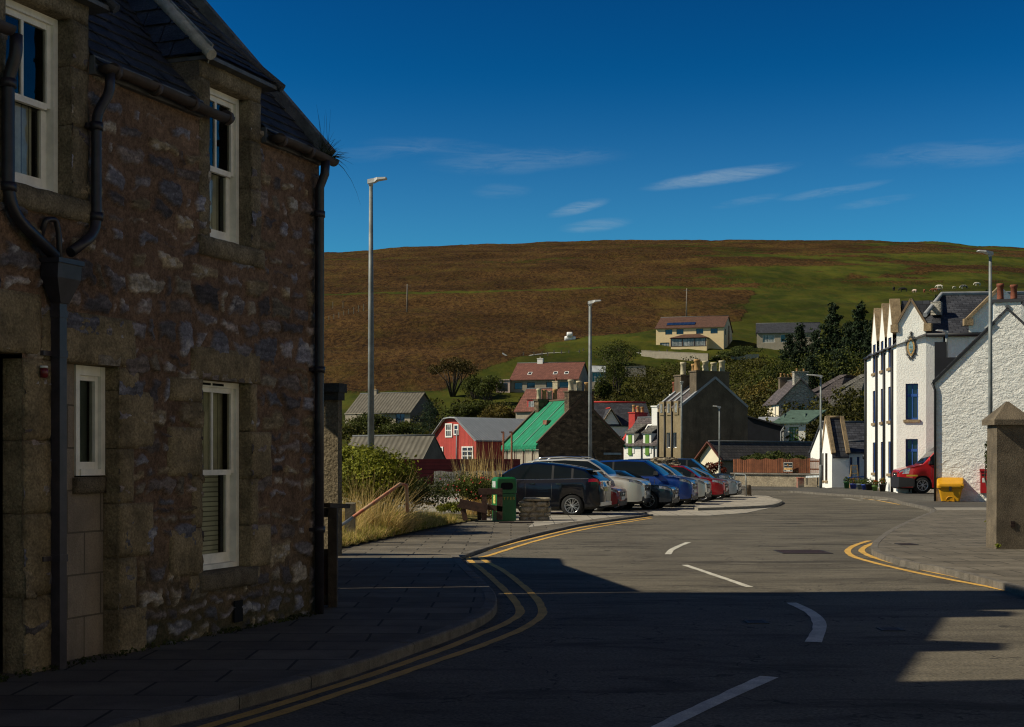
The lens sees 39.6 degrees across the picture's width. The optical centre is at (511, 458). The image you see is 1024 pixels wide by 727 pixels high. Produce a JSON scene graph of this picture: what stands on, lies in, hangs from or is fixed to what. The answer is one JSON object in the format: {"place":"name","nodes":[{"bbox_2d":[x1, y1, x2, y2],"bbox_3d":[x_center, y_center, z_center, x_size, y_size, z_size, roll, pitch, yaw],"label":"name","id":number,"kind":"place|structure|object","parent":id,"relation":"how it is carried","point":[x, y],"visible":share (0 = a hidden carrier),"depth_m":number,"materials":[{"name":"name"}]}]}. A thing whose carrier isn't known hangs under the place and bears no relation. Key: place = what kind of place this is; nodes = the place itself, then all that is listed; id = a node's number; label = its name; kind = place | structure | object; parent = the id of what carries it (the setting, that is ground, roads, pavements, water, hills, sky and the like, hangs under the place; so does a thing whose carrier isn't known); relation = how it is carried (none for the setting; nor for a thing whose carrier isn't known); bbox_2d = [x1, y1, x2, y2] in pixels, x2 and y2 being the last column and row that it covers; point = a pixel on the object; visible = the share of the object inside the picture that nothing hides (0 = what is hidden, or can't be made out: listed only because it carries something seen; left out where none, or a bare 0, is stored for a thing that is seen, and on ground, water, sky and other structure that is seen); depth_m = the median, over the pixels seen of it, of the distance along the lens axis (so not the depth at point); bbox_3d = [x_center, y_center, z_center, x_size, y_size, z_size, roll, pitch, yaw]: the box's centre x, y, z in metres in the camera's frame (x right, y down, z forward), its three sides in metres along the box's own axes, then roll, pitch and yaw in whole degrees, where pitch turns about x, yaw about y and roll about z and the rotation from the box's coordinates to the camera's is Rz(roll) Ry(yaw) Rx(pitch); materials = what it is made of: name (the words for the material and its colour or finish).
{"place":"outdoors","nodes":[
{"label":"outdoors","id":0,"kind":"place"},
{"bbox_2d":[0,553,484,726],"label":"pavement","id":1,"kind":"structure","parent":0,"point":[385,600],"depth_m":12.82,"materials":[{"name":"concrete"}]},
{"bbox_2d":[0,610,318,682],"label":"weeds","id":2,"kind":"object","parent":1,"relation":"on","point":[279,620],"visible":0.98,"depth_m":13.11,"materials":[{"name":"green plant"}]},
{"bbox_2d":[324,503,349,606],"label":"timber gate","id":3,"kind":"structure","parent":1,"relation":"on","point":[331,571],"depth_m":16.72,"materials":[{"name":"wood"}]},
{"bbox_2d":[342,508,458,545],"bbox_3d":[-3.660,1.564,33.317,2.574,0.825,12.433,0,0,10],"label":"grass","id":4,"kind":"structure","parent":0,"point":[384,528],"depth_m":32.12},
{"bbox_2d":[342,509,491,546],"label":"grass bank","id":5,"kind":"structure","parent":0,"point":[460,518],"depth_m":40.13,"materials":[{"name":"yellow plant"}]},
{"bbox_2d":[342,482,408,525],"bbox_3d":[-2.897,1.028,29.586,1.842,1.050,0.197,0,0,-36],"label":"handrail","id":6,"kind":"object","parent":5,"relation":"on","point":[372,503],"visible":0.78,"depth_m":29.67,"materials":[{"name":"brown paint"}]},
{"bbox_2d":[367,177,386,508],"bbox_3d":[-3.703,-2.822,38.980,0.561,9.744,0.282,0,0,0],"label":"street lamp","id":7,"kind":"object","parent":5,"relation":"on","point":[371,181],"visible":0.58,"depth_m":38.94,"materials":[{"name":"metal"}]},
{"bbox_2d":[342,480,412,524],"bbox_3d":[-3.772,0.978,32.401,2.857,1.484,2.832,0,0,-37],"label":"grass tussock","id":8,"kind":"object","parent":5,"relation":"on","point":[374,518],"depth_m":32.19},
{"bbox_2d":[342,443,421,512],"bbox_3d":[-3.307,0.664,34.032,2.322,2.067,2.115,0,0,0],"label":"bush","id":9,"kind":"object","parent":5,"relation":"on","point":[388,468],"visible":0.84,"depth_m":33.55,"materials":[{"name":"green plant"}]},
{"bbox_2d":[342,460,445,531],"bbox_3d":[-2.993,0.862,32.751,3.178,1.720,3.298,0,0,36],"label":"grass tussock","id":10,"kind":"object","parent":5,"relation":"on","point":[388,518],"depth_m":32.70,"materials":[{"name":"plant"}]},
{"bbox_2d":[374,470,451,510],"bbox_3d":[-2.931,0.960,36.972,2.752,1.598,2.252,0,0,0],"label":"bush","id":11,"kind":"object","parent":5,"relation":"on","point":[424,489],"visible":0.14,"depth_m":37.01,"materials":[{"name":"green plant"}]},
{"bbox_2d":[428,471,492,501],"bbox_3d":[-1.527,0.995,43.040,2.611,1.272,1.706,0,0,0],"label":"rose bush","id":12,"kind":"object","parent":5,"relation":"on","point":[469,485],"visible":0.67,"depth_m":42.67,"materials":[{"name":"green plant"}]},
{"bbox_2d":[446,438,496,514],"bbox_3d":[-1.211,0.579,44.144,1.677,2.748,0.980,0,0,0],"label":"reed clump","id":13,"kind":"object","parent":5,"relation":"on","point":[470,512],"visible":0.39,"depth_m":44.13,"materials":[{"name":"plant"}]},
{"bbox_2d":[342,513,646,554],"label":"pavement","id":14,"kind":"structure","parent":0,"point":[457,538],"depth_m":31.89,"materials":[{"name":"concrete"}]},
{"bbox_2d":[457,488,502,520],"bbox_3d":[-0.907,1.314,40.530,1.294,0.929,0.860,0,0,0],"label":"bench","id":15,"kind":"object","parent":14,"relation":"on","point":[482,508],"visible":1,"depth_m":40.14,"materials":[{"name":"brown wood"}]},
{"bbox_2d":[492,477,516,520],"bbox_3d":[-0.229,1.165,40.914,0.619,1.260,0.557,0,0,-17],"label":"litter bin","id":16,"kind":"object","parent":14,"relation":"on","point":[508,485],"visible":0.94,"depth_m":40.70,"materials":[{"name":"green plastic"}]},
{"bbox_2d":[0,485,1023,726],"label":"road","id":17,"kind":"structure","parent":0,"point":[636,626],"depth_m":14.37,"materials":[{"name":"asphalt"}]},
{"bbox_2d":[0,0,338,673],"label":"stone house","id":18,"kind":"structure","parent":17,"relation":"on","point":[162,217],"depth_m":13.25,"materials":[{"name":"stone"}]},
{"bbox_2d":[5,0,57,192],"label":"window","id":19,"kind":"structure","parent":18,"relation":"in","point":[36,92],"depth_m":12.09,"materials":[{"name":"white paint"}]},
{"bbox_2d":[74,365,104,475],"bbox_3d":[-3.778,-0.333,12.570,0.268,0.965,0.405,0,0,0],"label":"window","id":20,"kind":"structure","parent":18,"relation":"in","point":[95,376],"depth_m":12.66,"materials":[{"name":"white paint"}]},
{"bbox_2d":[201,380,238,570],"bbox_3d":[-3.287,0.170,14.605,0.876,2.300,1.210,0,0,0],"label":"window","id":21,"kind":"structure","parent":18,"relation":"in","point":[220,442],"depth_m":14.75,"materials":[{"name":"white paint"}]},
{"bbox_2d":[209,88,238,243],"bbox_3d":[-3.263,-2.965,14.668,0.828,1.950,1.084,0,0,0],"label":"window","id":22,"kind":"structure","parent":18,"relation":"in","point":[224,139],"depth_m":14.79,"materials":[{"name":"white paint"}]},
{"bbox_2d":[88,555,496,726],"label":"kerb","id":23,"kind":"structure","parent":17,"relation":"on","point":[173,715],"depth_m":11.46,"materials":[{"name":"concrete"}]},
{"bbox_2d":[324,383,346,555],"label":"gate pillar","id":24,"kind":"structure","parent":17,"relation":"on","point":[334,395],"depth_m":25.59,"materials":[{"name":"stone"}]},
{"bbox_2d":[197,517,647,726],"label":"yellow line","id":25,"kind":"object","parent":17,"relation":"on","point":[519,608],"visible":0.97,"depth_m":13.25,"materials":[{"name":"paint"}]},
{"bbox_2d":[226,518,650,726],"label":"yellow line","id":26,"kind":"object","parent":17,"relation":"on","point":[542,611],"visible":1,"depth_m":13.38,"materials":[{"name":"paint"}]},
{"bbox_2d":[394,459,519,484],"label":"boarded fence","id":27,"kind":"object","parent":17,"relation":"on","point":[429,467],"visible":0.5,"depth_m":94.46,"materials":[{"name":"wood"}]},
{"bbox_2d":[434,464,505,489],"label":"picket fence","id":28,"kind":"object","parent":17,"relation":"on","point":[446,472],"visible":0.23,"depth_m":76.79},
{"bbox_2d":[463,462,611,514],"bbox_3d":[0.806,0.998,46.147,4.610,1.766,2.240,0,0,16],"label":"parked car","id":29,"kind":"object","parent":17,"relation":"on","point":[568,489],"visible":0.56,"depth_m":45.07,"materials":[{"name":"paint"}]},
{"bbox_2d":[459,514,652,559],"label":"kerb","id":30,"kind":"structure","parent":17,"relation":"on","point":[484,548],"depth_m":33.95,"materials":[{"name":"concrete"}]},
{"bbox_2d":[651,676,777,726],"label":"road marking","id":31,"kind":"object","parent":17,"relation":"on","point":[682,716],"visible":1,"depth_m":10.75,"materials":[{"name":"white paint"}]},
{"bbox_2d":[730,473,818,486],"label":"boundary wall","id":32,"kind":"structure","parent":17,"relation":"on","point":[774,479],"depth_m":90.25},
{"bbox_2d":[733,458,819,472],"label":"brown fence","id":33,"kind":"object","parent":32,"relation":"on","point":[808,465],"visible":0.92,"depth_m":90.61,"materials":[{"name":"wood"}]},
{"bbox_2d":[788,603,826,641],"bbox_3d":[3.399,1.845,16.241,0.342,0.001,3.962,0,0,8],"label":"lane dash","id":34,"kind":"object","parent":17,"relation":"on","point":[818,631],"visible":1,"depth_m":15.80,"materials":[{"name":"white paint"}]},
{"bbox_2d":[778,491,1023,595],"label":"kerb","id":35,"kind":"structure","parent":17,"relation":"on","point":[1014,588],"depth_m":23.87,"materials":[{"name":"concrete"}]},
{"bbox_2d":[844,541,1004,590],"bbox_3d":[6.978,1.845,24.514,1.457,0.001,14.972,0,0,3],"label":"yellow line","id":36,"kind":"object","parent":17,"relation":"on","point":[847,551],"visible":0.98,"depth_m":24.28,"materials":[{"name":"paint"}]},
{"bbox_2d":[466,511,646,526],"bbox_3d":[0.411,1.915,42.845,5.724,0.250,11.258,0,0,14],"label":"parking apron","id":37,"kind":"object","parent":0,"point":[557,517],"visible":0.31,"depth_m":43.17,"materials":[{"name":"concrete"}]},
{"bbox_2d":[519,497,550,520],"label":"stone wall","id":38,"kind":"structure","parent":37,"relation":"on","point":[530,509],"depth_m":40.94,"materials":[{"name":"stone"}]},
{"bbox_2d":[342,493,783,515],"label":"parking bays","id":39,"kind":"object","parent":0,"point":[685,510],"visible":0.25,"depth_m":50.21,"materials":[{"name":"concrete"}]},
{"bbox_2d":[518,485,626,511],"bbox_3d":[1.850,1.137,48.981,4.060,1.465,2.130,0,0,17],"label":"parked car","id":40,"kind":"object","parent":39,"relation":"on","point":[618,496],"visible":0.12,"depth_m":47.91,"materials":[{"name":"paint"}]},
{"bbox_2d":[528,456,651,510],"bbox_3d":[2.431,0.889,51.160,5.010,1.960,2.280,0,0,17],"label":"parked car","id":41,"kind":"object","parent":39,"relation":"on","point":[638,490],"visible":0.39,"depth_m":50.17,"materials":[{"name":"paint"}]},
{"bbox_2d":[588,300,600,458],"bbox_3d":[3.305,-2.298,56.980,0.544,8.096,0.282,0,0,0],"label":"street lamp","id":42,"kind":"object","parent":39,"relation":"on","point":[590,303],"visible":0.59,"depth_m":56.94,"materials":[{"name":"metal"}]},
{"bbox_2d":[614,470,679,509],"bbox_3d":[3.891,1.147,52.297,4.360,1.465,2.200,0,0,17],"label":"parked car","id":43,"kind":"object","parent":39,"relation":"on","point":[662,495],"visible":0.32,"depth_m":51.06,"materials":[{"name":"paint"}]},
{"bbox_2d":[600,459,697,506],"bbox_3d":[4.806,0.957,54.814,4.560,1.844,2.230,0,0,17],"label":"parked car","id":44,"kind":"object","parent":39,"relation":"on","point":[653,472],"visible":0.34,"depth_m":53.86,"materials":[{"name":"paint"}]},
{"bbox_2d":[656,463,711,504],"bbox_3d":[5.750,1.027,57.894,4.560,1.704,2.280,0,0,17],"label":"parked car","id":45,"kind":"object","parent":39,"relation":"on","point":[704,488],"visible":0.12,"depth_m":56.93,"materials":[{"name":"paint"}]},
{"bbox_2d":[670,465,728,501],"bbox_3d":[7.056,1.077,61.404,4.460,1.604,2.220,0,0,17],"label":"parked car","id":46,"kind":"object","parent":39,"relation":"on","point":[719,487],"visible":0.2,"depth_m":60.30,"materials":[{"name":"paint"}]},
{"bbox_2d":[691,467,741,499],"bbox_3d":[8.115,1.132,64.205,4.360,1.495,2.180,0,0,17],"label":"parked car","id":47,"kind":"object","parent":39,"relation":"on","point":[735,487],"visible":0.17,"depth_m":63.11,"materials":[{"name":"paint"}]},
{"bbox_2d":[693,496,778,509],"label":"parking island","id":48,"kind":"structure","parent":39,"relation":"on","point":[740,501],"depth_m":56.42,"materials":[{"name":"concrete"}]},
{"bbox_2d":[695,496,782,510],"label":"kerb","id":49,"kind":"structure","parent":39,"relation":"on","point":[779,502],"depth_m":51.79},
{"bbox_2d":[206,0,1023,251],"label":"sky","id":50,"kind":"structure","parent":0,"point":[484,121],"materials":[{"name":"blue"}]},
{"bbox_2d":[324,239,1023,447],"bbox_3d":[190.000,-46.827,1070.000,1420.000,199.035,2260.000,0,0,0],"label":"hill","id":51,"kind":"structure","parent":0,"point":[485,306],"depth_m":494.17,"materials":[{"name":"plant"}]},
{"bbox_2d":[348,411,395,429],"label":"bush","id":52,"kind":"object","parent":51,"relation":"on","point":[377,418],"visible":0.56,"depth_m":213.04,"materials":[{"name":"green plant"}]},
{"bbox_2d":[344,387,438,426],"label":"bungalow","id":53,"kind":"object","parent":51,"relation":"on","point":[399,406],"visible":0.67,"depth_m":224.83,"materials":[{"name":"brown paint"}]},
{"bbox_2d":[347,434,445,458],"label":"shed","id":54,"kind":"structure","parent":51,"relation":"on","point":[423,446],"depth_m":127.19,"materials":[{"name":"metal"}]},
{"bbox_2d":[378,420,434,434],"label":"bush","id":55,"kind":"object","parent":51,"relation":"on","point":[402,428],"visible":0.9,"depth_m":203.90,"materials":[{"name":"green plant"}]},
{"bbox_2d":[406,399,440,434],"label":"conifer","id":56,"kind":"object","parent":51,"relation":"on","point":[431,408],"visible":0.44,"depth_m":189.77,"materials":[{"name":"green plant"}]},
{"bbox_2d":[426,356,481,396],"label":"hawthorn tree","id":57,"kind":"object","parent":51,"relation":"on","point":[464,367],"visible":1,"depth_m":270.14,"materials":[{"name":"green plant"}]},
{"bbox_2d":[446,402,482,416],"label":"bush","id":58,"kind":"object","parent":51,"relation":"on","point":[459,410],"visible":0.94,"depth_m":230.93,"materials":[{"name":"green plant"}]},
{"bbox_2d":[460,375,482,398],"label":"tree","id":59,"kind":"object","parent":51,"relation":"on","point":[470,384],"visible":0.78,"depth_m":267.37,"materials":[{"name":"green plant"}]},
{"bbox_2d":[432,417,524,458],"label":"red shed","id":60,"kind":"structure","parent":51,"relation":"on","point":[451,432],"depth_m":147.59,"materials":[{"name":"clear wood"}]},
{"bbox_2d":[474,374,505,401],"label":"tree","id":61,"kind":"object","parent":51,"relation":"on","point":[486,387],"visible":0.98,"depth_m":258.94,"materials":[{"name":"green plant"}]},
{"bbox_2d":[477,402,515,418],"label":"bush","id":62,"kind":"object","parent":51,"relation":"on","point":[502,411],"visible":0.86,"depth_m":223.80,"materials":[{"name":"green plant"}]},
{"bbox_2d":[514,378,567,418],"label":"cottage","id":63,"kind":"structure","parent":51,"relation":"on","point":[524,408],"depth_m":205.04,"materials":[{"name":"beige concrete"}]},
{"bbox_2d":[496,357,587,392],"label":"bungalow","id":64,"kind":"object","parent":51,"relation":"on","point":[540,373],"visible":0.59,"depth_m":276.94,"materials":[{"name":"brown paint"}]},
{"bbox_2d":[501,379,625,463],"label":"stone cottage","id":65,"kind":"structure","parent":51,"relation":"on","point":[548,426],"depth_m":101.81,"materials":[{"name":"stone"}]},
{"bbox_2d":[342,354,863,443],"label":"scrub","id":66,"kind":"object","parent":51,"relation":"on","point":[851,401],"visible":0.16,"depth_m":247.02,"materials":[{"name":"green plant"}]},
{"bbox_2d":[592,376,614,398],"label":"tree","id":67,"kind":"object","parent":51,"relation":"on","point":[602,387],"visible":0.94,"depth_m":254.07,"materials":[{"name":"green plant"}]},
{"bbox_2d":[598,351,634,397],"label":"tree","id":68,"kind":"object","parent":51,"relation":"on","point":[615,370],"visible":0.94,"depth_m":260.67,"materials":[{"name":"green plant"}]},
{"bbox_2d":[592,339,640,364],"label":"tree","id":69,"kind":"object","parent":51,"relation":"on","point":[610,349],"visible":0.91,"depth_m":311.32,"materials":[{"name":"green plant"}]},
{"bbox_2d":[594,401,649,437],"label":"slated house","id":70,"kind":"structure","parent":51,"relation":"on","point":[614,415],"depth_m":162.22,"materials":[{"name":"stone"}]},
{"bbox_2d":[624,382,673,459],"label":"white cottage","id":71,"kind":"structure","parent":51,"relation":"on","point":[640,440],"depth_m":137.31,"materials":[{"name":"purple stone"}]},
{"bbox_2d":[641,350,708,360],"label":"retaining wall","id":72,"kind":"structure","parent":51,"relation":"on","point":[672,355],"depth_m":325.67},
{"bbox_2d":[655,315,732,350],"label":"cream house","id":73,"kind":"structure","parent":51,"relation":"on","point":[704,333],"depth_m":343.15,"materials":[{"name":"brown paint"}]},
{"bbox_2d":[657,359,747,461],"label":"tall house","id":74,"kind":"structure","parent":51,"relation":"on","point":[705,390],"depth_m":119.72,"materials":[{"name":"grey stone"}]},
{"bbox_2d":[694,440,812,474],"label":"cream bungalow","id":75,"kind":"object","parent":51,"relation":"on","point":[730,450],"visible":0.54,"depth_m":114.13,"materials":[{"name":"tile"}]},
{"bbox_2d":[735,376,777,407],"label":"tree","id":76,"kind":"object","parent":51,"relation":"on","point":[754,389],"visible":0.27,"depth_m":213.67,"materials":[{"name":"green plant"}]},
{"bbox_2d":[748,416,783,440],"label":"black annex","id":77,"kind":"object","parent":51,"relation":"on","point":[761,430],"visible":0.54,"depth_m":145.73,"materials":[{"name":"paint"}]},
{"bbox_2d":[737,355,801,392],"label":"tree","id":78,"kind":"object","parent":51,"relation":"on","point":[772,372],"visible":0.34,"depth_m":220.99,"materials":[{"name":"green plant"}]},
{"bbox_2d":[756,322,820,350],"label":"grey house","id":79,"kind":"structure","parent":51,"relation":"on","point":[770,335],"depth_m":344.70,"materials":[{"name":"clear stone"}]},
{"bbox_2d":[776,333,801,372],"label":"conifer","id":80,"kind":"object","parent":51,"relation":"on","point":[788,340],"visible":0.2,"depth_m":231.63,"materials":[{"name":"green plant"}]},
{"bbox_2d":[758,410,825,440],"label":"white outbuilding","id":81,"kind":"structure","parent":51,"relation":"on","point":[793,420],"depth_m":150.43,"materials":[{"name":"green paint"}]},
{"bbox_2d":[762,368,822,432],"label":"rubble house","id":82,"kind":"structure","parent":51,"relation":"on","point":[794,387],"depth_m":172.25,"materials":[{"name":"grey stone"}]},
{"bbox_2d":[788,322,811,367],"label":"conifer","id":83,"kind":"object","parent":51,"relation":"on","point":[800,338],"visible":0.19,"depth_m":239.40,"materials":[{"name":"green plant"}]},
{"bbox_2d":[799,353,831,408],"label":"tree","id":84,"kind":"object","parent":51,"relation":"on","point":[808,364],"visible":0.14,"depth_m":205.58,"materials":[{"name":"green plant"}]},
{"bbox_2d":[804,328,830,366],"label":"conifer","id":85,"kind":"object","parent":51,"relation":"on","point":[815,346],"visible":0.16,"depth_m":225.51,"materials":[{"name":"green plant"}]},
{"bbox_2d":[794,350,847,387],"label":"tree","id":86,"kind":"object","parent":51,"relation":"on","point":[822,365],"visible":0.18,"depth_m":211.97,"materials":[{"name":"green plant"}]},
{"bbox_2d":[802,302,845,368],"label":"conifer","id":87,"kind":"object","parent":51,"relation":"on","point":[832,318],"visible":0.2,"depth_m":235.31,"materials":[{"name":"green plant"}]},
{"bbox_2d":[813,374,863,406],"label":"slate roof house","id":88,"kind":"structure","parent":51,"relation":"on","point":[839,381],"depth_m":185.38,"materials":[{"name":"stone"}]},
{"bbox_2d":[817,344,870,412],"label":"tree","id":89,"kind":"object","parent":51,"relation":"on","point":[854,365],"visible":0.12,"depth_m":204.83,"materials":[{"name":"green plant"}]},
{"bbox_2d":[830,301,871,369],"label":"conifer","id":90,"kind":"object","parent":51,"relation":"on","point":[860,311],"visible":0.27,"depth_m":225.36,"materials":[{"name":"green plant"}]},
{"bbox_2d":[633,458,734,479],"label":"parked van","id":91,"kind":"object","parent":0,"point":[695,463],"visible":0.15,"depth_m":67.06,"materials":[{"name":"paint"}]},
{"bbox_2d":[742,486,824,490],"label":"pavement","id":92,"kind":"structure","parent":0,"point":[767,488],"depth_m":84.20,"materials":[{"name":"concrete"}]},
{"bbox_2d":[807,374,822,487],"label":"street lamp","id":93,"kind":"object","parent":92,"relation":"on","point":[820,467],"visible":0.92,"depth_m":83.94,"materials":[{"name":"metal"}]},
{"bbox_2d":[784,487,985,509],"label":"forecourt","id":94,"kind":"structure","parent":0,"point":[926,499],"depth_m":65.53,"materials":[{"name":"concrete"}]},
{"bbox_2d":[822,416,849,487],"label":"white lodge","id":95,"kind":"structure","parent":94,"relation":"on","point":[835,456],"depth_m":86.45,"materials":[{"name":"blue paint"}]},
{"bbox_2d":[809,421,863,458],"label":"lodge wing","id":96,"kind":"structure","parent":94,"relation":"on","point":[855,430],"depth_m":90.96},
{"bbox_2d":[848,440,863,486],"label":"porch wing","id":97,"kind":"structure","parent":94,"relation":"on","point":[856,451],"depth_m":87.66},
{"bbox_2d":[891,447,933,493],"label":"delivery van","id":98,"kind":"object","parent":94,"relation":"on","point":[918,477],"visible":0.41,"depth_m":70.64,"materials":[{"name":"paint"}]},
{"bbox_2d":[937,477,963,500],"bbox_3d":[17.833,1.238,57.854,1.060,1.004,0.830,0,0,17],"label":"grit bin","id":99,"kind":"object","parent":94,"relation":"on","point":[950,488],"visible":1,"depth_m":57.60,"materials":[{"name":"yellow plastic"}]},
{"bbox_2d":[934,507,985,509],"bbox_3d":[15.844,1.872,49.423,2.931,0.250,2.615,0,0,0],"label":"edging strip","id":100,"kind":"object","parent":94,"relation":"on","point":[960,508],"visible":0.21,"depth_m":49.63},
{"bbox_2d":[977,250,993,414],"bbox_3d":[16.692,-2.795,50.163,0.577,9.090,0.283,0,0,0],"label":"street lamp","id":101,"kind":"object","parent":100,"relation":"on","point":[990,383],"visible":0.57,"depth_m":50.13,"materials":[{"name":"metal"}]},
{"bbox_2d":[931,283,1023,501],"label":"white rubble house","id":102,"kind":"structure","parent":94,"relation":"on","point":[959,383],"depth_m":57.84,"materials":[{"name":"paint"}]},
{"bbox_2d":[863,288,1023,492],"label":"white building","id":103,"kind":"structure","parent":0,"point":[898,410],"depth_m":73.50,"materials":[{"name":"paint"}]},
{"bbox_2d":[903,383,919,422],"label":"window","id":104,"kind":"structure","parent":103,"relation":"in","point":[911,389],"depth_m":73.34,"materials":[{"name":"glass"}]},
{"bbox_2d":[906,439,917,465],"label":"window","id":105,"kind":"structure","parent":103,"relation":"in","point":[911,444],"depth_m":73.36,"materials":[{"name":"glass"}]},
{"bbox_2d":[878,510,1023,585],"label":"pavement","id":106,"kind":"structure","parent":0,"point":[955,539],"depth_m":28.26,"materials":[{"name":"concrete"}]},
{"bbox_2d":[982,402,1023,548],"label":"gate pillar","id":107,"kind":"structure","parent":106,"relation":"on","point":[1004,423],"depth_m":27.46,"materials":[{"name":"stone"}]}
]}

